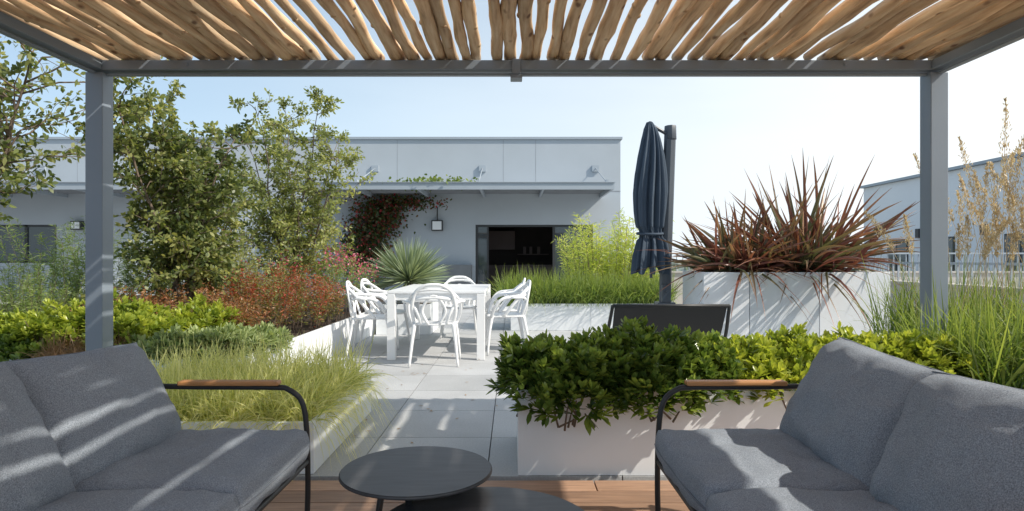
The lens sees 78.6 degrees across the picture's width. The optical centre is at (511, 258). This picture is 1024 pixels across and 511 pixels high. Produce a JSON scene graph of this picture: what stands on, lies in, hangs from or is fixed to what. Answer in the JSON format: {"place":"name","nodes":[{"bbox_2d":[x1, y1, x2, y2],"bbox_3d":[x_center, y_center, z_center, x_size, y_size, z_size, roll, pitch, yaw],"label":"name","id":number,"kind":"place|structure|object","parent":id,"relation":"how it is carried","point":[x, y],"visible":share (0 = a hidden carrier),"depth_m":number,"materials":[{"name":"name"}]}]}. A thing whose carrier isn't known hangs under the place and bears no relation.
{"place":"outdoors","nodes":[
{"label":"outdoors","id":0,"kind":"place"},
{"bbox_2d":[0,298,667,481],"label":"tile floor","id":1,"kind":"structure","parent":0,"point":[443,387],"depth_m":4.81,"materials":[{"name":"grey tile"}]},
{"bbox_2d":[1,292,386,374],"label":"white planter","id":2,"kind":"object","parent":1,"relation":"on","point":[339,327],"visible":0.11,"depth_m":7.38,"materials":[{"name":"paint"}]},
{"bbox_2d":[0,332,49,361],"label":"pittosporum shrub","id":3,"kind":"object","parent":2,"relation":"on","point":[8,346],"visible":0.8,"depth_m":4.73,"materials":[{"name":"green plant"}]},
{"bbox_2d":[0,255,147,313],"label":"rosemary shrub","id":4,"kind":"object","parent":2,"relation":"on","point":[35,304],"visible":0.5,"depth_m":6.14,"materials":[{"name":"green leaf"},{"name":"bark"}]},
{"bbox_2d":[9,325,141,357],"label":"brown sedge","id":5,"kind":"object","parent":2,"relation":"on","point":[78,345],"visible":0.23,"depth_m":4.74,"materials":[{"name":"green plant"}]},
{"bbox_2d":[0,36,167,221],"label":"holm oak tree","id":6,"kind":"object","parent":2,"relation":"on","point":[9,156],"visible":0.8,"depth_m":5.32,"materials":[{"name":"green plant"}]},
{"bbox_2d":[0,216,221,309],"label":"willow shrub","id":7,"kind":"object","parent":2,"relation":"on","point":[60,243],"visible":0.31,"depth_m":7.11,"materials":[{"name":"green leaf"},{"name":"bark"}]},
{"bbox_2d":[0,287,249,353],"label":"pittosporum shrub","id":8,"kind":"object","parent":2,"relation":"on","point":[139,316],"visible":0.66,"depth_m":5.06,"materials":[{"name":"green plant"}]},
{"bbox_2d":[71,59,276,329],"bbox_3d":[-3.468,-0.727,6.527,1.887,3.086,1.740,0,0,-22],"label":"holm oak tree","id":9,"kind":"object","parent":2,"relation":"on","point":[185,240],"visible":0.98,"depth_m":6.29,"materials":[{"name":"green plant"}]},
{"bbox_2d":[69,281,292,329],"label":"nandina shrub","id":10,"kind":"object","parent":2,"relation":"on","point":[250,317],"visible":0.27,"depth_m":6.05,"materials":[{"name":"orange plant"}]},
{"bbox_2d":[127,321,294,364],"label":"pittosporum shrub","id":11,"kind":"object","parent":2,"relation":"on","point":[271,333],"visible":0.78,"depth_m":4.81,"materials":[{"name":"green plant"}]},
{"bbox_2d":[126,226,296,326],"bbox_3d":[-3.632,0.208,7.754,1.803,1.206,2.082,0,0,0],"label":"nandina shrub","id":12,"kind":"object","parent":2,"relation":"on","point":[249,258],"visible":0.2,"depth_m":7.72,"materials":[{"name":"red plant"}]},
{"bbox_2d":[168,151,263,279],"bbox_3d":[-4.675,-0.449,9.523,1.650,2.538,1.648,0,0,0],"label":"strawberry tree","id":13,"kind":"object","parent":2,"relation":"on","point":[235,224],"visible":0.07,"depth_m":9.57,"materials":[{"name":"green plant"}]},
{"bbox_2d":[193,259,353,334],"bbox_3d":[-2.725,0.408,7.286,1.574,0.808,2.015,0,0,0],"label":"nandina shrub","id":14,"kind":"object","parent":2,"relation":"on","point":[288,294],"visible":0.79,"depth_m":6.97,"materials":[{"name":"red plant"}]},
{"bbox_2d":[227,85,376,314],"bbox_3d":[-2.922,-0.772,8.695,2.089,3.183,1.916,0,0,0],"label":"strawberry tree","id":15,"kind":"object","parent":2,"relation":"on","point":[291,214],"visible":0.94,"depth_m":8.35,"materials":[{"name":"green plant"}]},
{"bbox_2d":[268,231,383,319],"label":"salvia shrub","id":16,"kind":"object","parent":2,"relation":"on","point":[352,274],"visible":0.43,"depth_m":8.65,"materials":[{"name":"leaf"},{"name":"flower petals"}]},
{"bbox_2d":[181,375,370,473],"bbox_3d":[-1.740,0.984,3.915,1.420,0.268,1.330,0,0,0],"label":"white planter","id":17,"kind":"object","parent":1,"relation":"on","point":[318,460],"visible":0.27,"depth_m":3.38,"materials":[{"name":"paint"}]},
{"bbox_2d":[119,325,399,481],"bbox_3d":[-1.720,0.957,3.915,2.108,1.042,2.094,0,0,0],"label":"variegated sedge","id":18,"kind":"object","parent":17,"relation":"in","point":[322,387],"visible":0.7,"depth_m":3.64,"materials":[{"name":"green plant"}]},
{"bbox_2d":[345,280,396,357],"bbox_3d":[-1.638,0.686,7.291,0.582,0.871,0.657,0,0,0],"label":"garden chair","id":19,"kind":"object","parent":1,"relation":"on","point":[353,295],"visible":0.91,"depth_m":7.09,"materials":[{"name":"white plastic"}]},
{"bbox_2d":[358,278,409,348],"bbox_3d":[-1.638,0.686,8.057,0.582,0.871,0.656,0,0,0],"label":"garden chair","id":20,"kind":"object","parent":1,"relation":"on","point":[377,290],"visible":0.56,"depth_m":8.01,"materials":[{"name":"white plastic"}]},
{"bbox_2d":[376,300,437,334],"bbox_3d":[-1.600,0.894,9.700,0.800,0.448,1.000,0,0,0],"label":"white planter","id":21,"kind":"object","parent":1,"relation":"on","point":[430,311],"visible":0.52,"depth_m":9.20,"materials":[{"name":"paint"}]},
{"bbox_2d":[364,235,452,303],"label":"yucca plant","id":22,"kind":"object","parent":21,"relation":"on","point":[415,268],"visible":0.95,"depth_m":9.52,"materials":[{"name":"green plant"}]},
{"bbox_2d":[353,336,497,442],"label":"fallen leaves","id":23,"kind":"object","parent":1,"relation":"on","point":[418,405],"visible":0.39,"depth_m":4.76,"materials":[{"name":"brown plant"}]},
{"bbox_2d":[403,283,465,367],"bbox_3d":[-0.823,0.686,6.700,0.658,0.871,0.576,0,0,0],"label":"garden chair","id":24,"kind":"object","parent":1,"relation":"on","point":[454,298],"visible":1,"depth_m":6.48,"materials":[{"name":"white plastic"}]},
{"bbox_2d":[387,284,490,359],"bbox_3d":[-0.840,0.737,7.825,1.080,0.763,1.850,0,0,0],"label":"dining table","id":25,"kind":"object","parent":1,"relation":"on","point":[480,294],"visible":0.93,"depth_m":6.90,"materials":[{"name":"white plastic"}]},
{"bbox_2d":[440,276,476,338],"bbox_3d":[-0.759,0.686,9.018,0.657,0.871,0.582,0,0,0],"label":"garden chair","id":26,"kind":"object","parent":1,"relation":"on","point":[473,306],"visible":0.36,"depth_m":9.21,"materials":[{"name":"white plastic"}]},
{"bbox_2d":[485,278,525,339],"bbox_3d":[-0.091,0.686,8.351,0.552,0.871,0.660,0,0,0],"label":"garden chair","id":27,"kind":"object","parent":1,"relation":"on","point":[515,308],"visible":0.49,"depth_m":8.19,"materials":[{"name":"white plastic"}]},
{"bbox_2d":[485,279,530,354],"bbox_3d":[-0.064,0.686,7.559,0.588,0.871,0.658,0,0,0],"label":"garden chair","id":28,"kind":"object","parent":1,"relation":"on","point":[517,294],"visible":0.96,"depth_m":7.37,"materials":[{"name":"white plastic"}]},
{"bbox_2d":[0,0,1023,350],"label":"pergola","id":29,"kind":"object","parent":1,"relation":"on","point":[102,44],"visible":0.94,"depth_m":3.72,"materials":[{"name":"grey paint"}]},
{"bbox_2d":[511,304,613,330],"bbox_3d":[1.240,0.910,10.224,2.520,0.420,0.952,0,0,0],"label":"white planter","id":30,"kind":"object","parent":1,"relation":"on","point":[552,317],"visible":0.34,"depth_m":9.75,"materials":[{"name":"paint"}]},
{"bbox_2d":[481,263,682,312],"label":"liriope grass","id":31,"kind":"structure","parent":30,"relation":"in","point":[626,290],"depth_m":9.81,"materials":[{"name":"green plant"}]},
{"bbox_2d":[550,207,675,286],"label":"bamboo clump","id":32,"kind":"object","parent":30,"relation":"in","point":[599,259],"visible":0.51,"depth_m":10.98,"materials":[{"name":"green plant"}]},
{"bbox_2d":[631,121,676,303],"bbox_3d":[1.729,-0.231,7.250,0.742,2.698,0.700,0,0,0],"label":"cantilever umbrella","id":33,"kind":"object","parent":1,"relation":"on","point":[653,193],"visible":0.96,"depth_m":7.12,"materials":[{"name":"fabric"}]},
{"bbox_2d":[517,373,795,474],"bbox_3d":[2.165,0.900,3.579,4.270,0.440,0.702,0,0,0],"label":"white planter","id":34,"kind":"object","parent":1,"relation":"on","point":[624,443],"visible":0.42,"depth_m":3.23,"materials":[{"name":"paint"}]},
{"bbox_2d":[483,315,747,435],"bbox_3d":[0.571,0.582,3.456,1.469,0.550,0.989,0,0,0],"label":"pittosporum shrub","id":35,"kind":"object","parent":34,"relation":"in","point":[630,362],"visible":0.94,"depth_m":3.19,"materials":[{"name":"green plant"}]},
{"bbox_2d":[695,321,983,408],"bbox_3d":[1.809,0.585,3.559,1.621,0.458,0.968,0,0,0],"label":"pittosporum shrub","id":36,"kind":"object","parent":34,"relation":"in","point":[783,353],"visible":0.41,"depth_m":3.41,"materials":[{"name":"green plant"}]},
{"bbox_2d":[875,269,1023,388],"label":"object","id":37,"kind":"object","parent":34,"relation":"in","point":[995,351],"visible":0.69,"depth_m":3.45,"materials":[{"name":"green plant"}]},
{"bbox_2d":[607,304,730,336],"bbox_3d":[1.200,0.733,5.260,0.948,0.783,1.108,0,0,0],"label":"lounge chair","id":38,"kind":"object","parent":1,"relation":"on","point":[705,318],"visible":0.26,"depth_m":4.77,"materials":[{"name":"grey fabric"}]},
{"bbox_2d":[683,271,889,338],"bbox_3d":[2.960,0.629,6.900,1.940,0.978,0.800,0,0,0],"label":"white planter","id":39,"kind":"object","parent":1,"relation":"on","point":[748,317],"visible":0.52,"depth_m":6.50,"materials":[{"name":"paint"}]},
{"bbox_2d":[634,190,825,321],"bbox_3d":[2.518,-0.008,6.968,2.264,1.491,1.934,0,0,-29],"label":"phormium plant","id":40,"kind":"object","parent":39,"relation":"in","point":[716,259],"visible":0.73,"depth_m":6.68,"materials":[{"name":"red plant"}]},
{"bbox_2d":[691,155,919,336],"bbox_3d":[3.268,-0.202,6.809,2.649,2.004,2.686,0,0,0],"label":"phormium plant","id":41,"kind":"object","parent":39,"relation":"in","point":[840,252],"visible":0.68,"depth_m":6.57,"materials":[{"name":"red plant"}]},
{"bbox_2d":[658,271,1023,303],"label":"parapet wall","id":42,"kind":"structure","parent":1,"relation":"on","point":[678,274],"depth_m":11.00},
{"bbox_2d":[676,253,1023,270],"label":"metal railing","id":43,"kind":"object","parent":42,"relation":"on","point":[949,256],"visible":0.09,"depth_m":11.09,"materials":[{"name":"grey metal"}]},
{"bbox_2d":[890,280,1023,330],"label":"parapet wall","id":44,"kind":"structure","parent":1,"relation":"on","point":[912,282],"depth_m":7.15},
{"bbox_2d":[845,262,1023,287],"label":"metal railing","id":45,"kind":"object","parent":44,"relation":"on","point":[957,264],"visible":0.28,"depth_m":7.15,"materials":[{"name":"grey metal"}]},
{"bbox_2d":[0,0,1023,259],"label":"sky","id":46,"kind":"structure","parent":0,"point":[726,126],"materials":[{"name":"white"}]},
{"bbox_2d":[830,97,1023,334],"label":"feather reed grass","id":47,"kind":"object","parent":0,"point":[997,231],"depth_m":4.77,"materials":[{"name":"beige plant"}]},
{"bbox_2d":[860,153,1023,270],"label":"walls","id":48,"kind":"structure","parent":0,"point":[905,191],"depth_m":24.75,"materials":[{"name":"paint"}]},
{"bbox_2d":[915,224,987,237],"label":"wall lights","id":49,"kind":"object","parent":48,"relation":"attached to","point":[917,233],"depth_m":26.60},
{"bbox_2d":[887,233,1023,270],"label":"windows","id":50,"kind":"structure","parent":48,"relation":"attached to","point":[951,243],"depth_m":24.67,"materials":[{"name":"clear glass"}]},
{"bbox_3d":[-7.300,5.638,13.000,49.400,8.965,38.000,0,0,0],"label":"terrace slab","id":51,"kind":"object","parent":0,"visible":0},
{"bbox_2d":[0,137,622,297],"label":"walls","id":52,"kind":"structure","parent":51,"relation":"on","point":[537,159],"depth_m":18.00,"materials":[{"name":"paint"}]},
{"bbox_2d":[70,207,442,230],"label":"wall lights","id":53,"kind":"object","parent":52,"relation":"attached to","point":[437,225],"depth_m":17.83,"materials":[{"name":"white paint"}]},
{"bbox_2d":[0,225,591,286],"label":"door and windows","id":54,"kind":"structure","parent":52,"relation":"attached to","point":[482,250],"depth_m":18.06,"materials":[{"name":"black glass"}]},
{"bbox_2d":[0,165,614,197],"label":"canopies","id":55,"kind":"object","parent":52,"relation":"attached to","point":[65,189],"visible":0.64,"depth_m":15.70,"materials":[{"name":"metal"}]},
{"bbox_2d":[328,173,477,289],"bbox_3d":[-2.853,-0.618,16.526,4.870,3.480,2.809,0,0,0],"label":"climbing vine","id":56,"kind":"object","parent":52,"relation":"attached to","point":[379,216],"visible":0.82,"depth_m":17.74,"materials":[{"name":"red plant"}]},
{"bbox_2d":[489,227,551,296],"bbox_3d":[0.600,-0.170,20.325,4.400,2.620,4.550,0,0,0],"label":"interior","id":57,"kind":"object","parent":52,"relation":"attached to","point":[514,249],"visible":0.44,"depth_m":22.50,"materials":[{"name":"black paint"}]},
{"bbox_2d":[262,480,689,510],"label":"wood deck","id":58,"kind":"structure","parent":51,"relation":"on","point":[584,495],"depth_m":2.95,"materials":[{"name":"brown wood"}]},
{"bbox_2d":[0,342,310,510],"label":"outdoor sofa","id":59,"kind":"object","parent":58,"relation":"on","point":[99,429],"visible":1,"depth_m":1.99,"materials":[{"name":"grey fabric"}]},
{"bbox_2d":[339,446,491,510],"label":"coffee table","id":60,"kind":"object","parent":58,"relation":"on","point":[408,475],"visible":1,"depth_m":2.04,"materials":[{"name":"metal"}]},
{"bbox_2d":[390,487,583,510],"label":"coffee table","id":61,"kind":"object","parent":58,"relation":"on","point":[494,499],"visible":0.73,"depth_m":1.95,"materials":[{"name":"metal"}]},
{"bbox_2d":[654,337,1023,510],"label":"outdoor sofa","id":62,"kind":"object","parent":58,"relation":"on","point":[863,427],"visible":1,"depth_m":1.90,"materials":[{"name":"grey fabric"}]},
{"bbox_3d":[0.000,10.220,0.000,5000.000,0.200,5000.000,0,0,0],"label":"ground","id":63,"kind":"structure","parent":0,"visible":0},
{"bbox_2d":[623,242,863,280],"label":"distant trees","id":64,"kind":"object","parent":63,"relation":"on","point":[685,269],"depth_m":159.45,"materials":[{"name":"green plant"}]}
]}

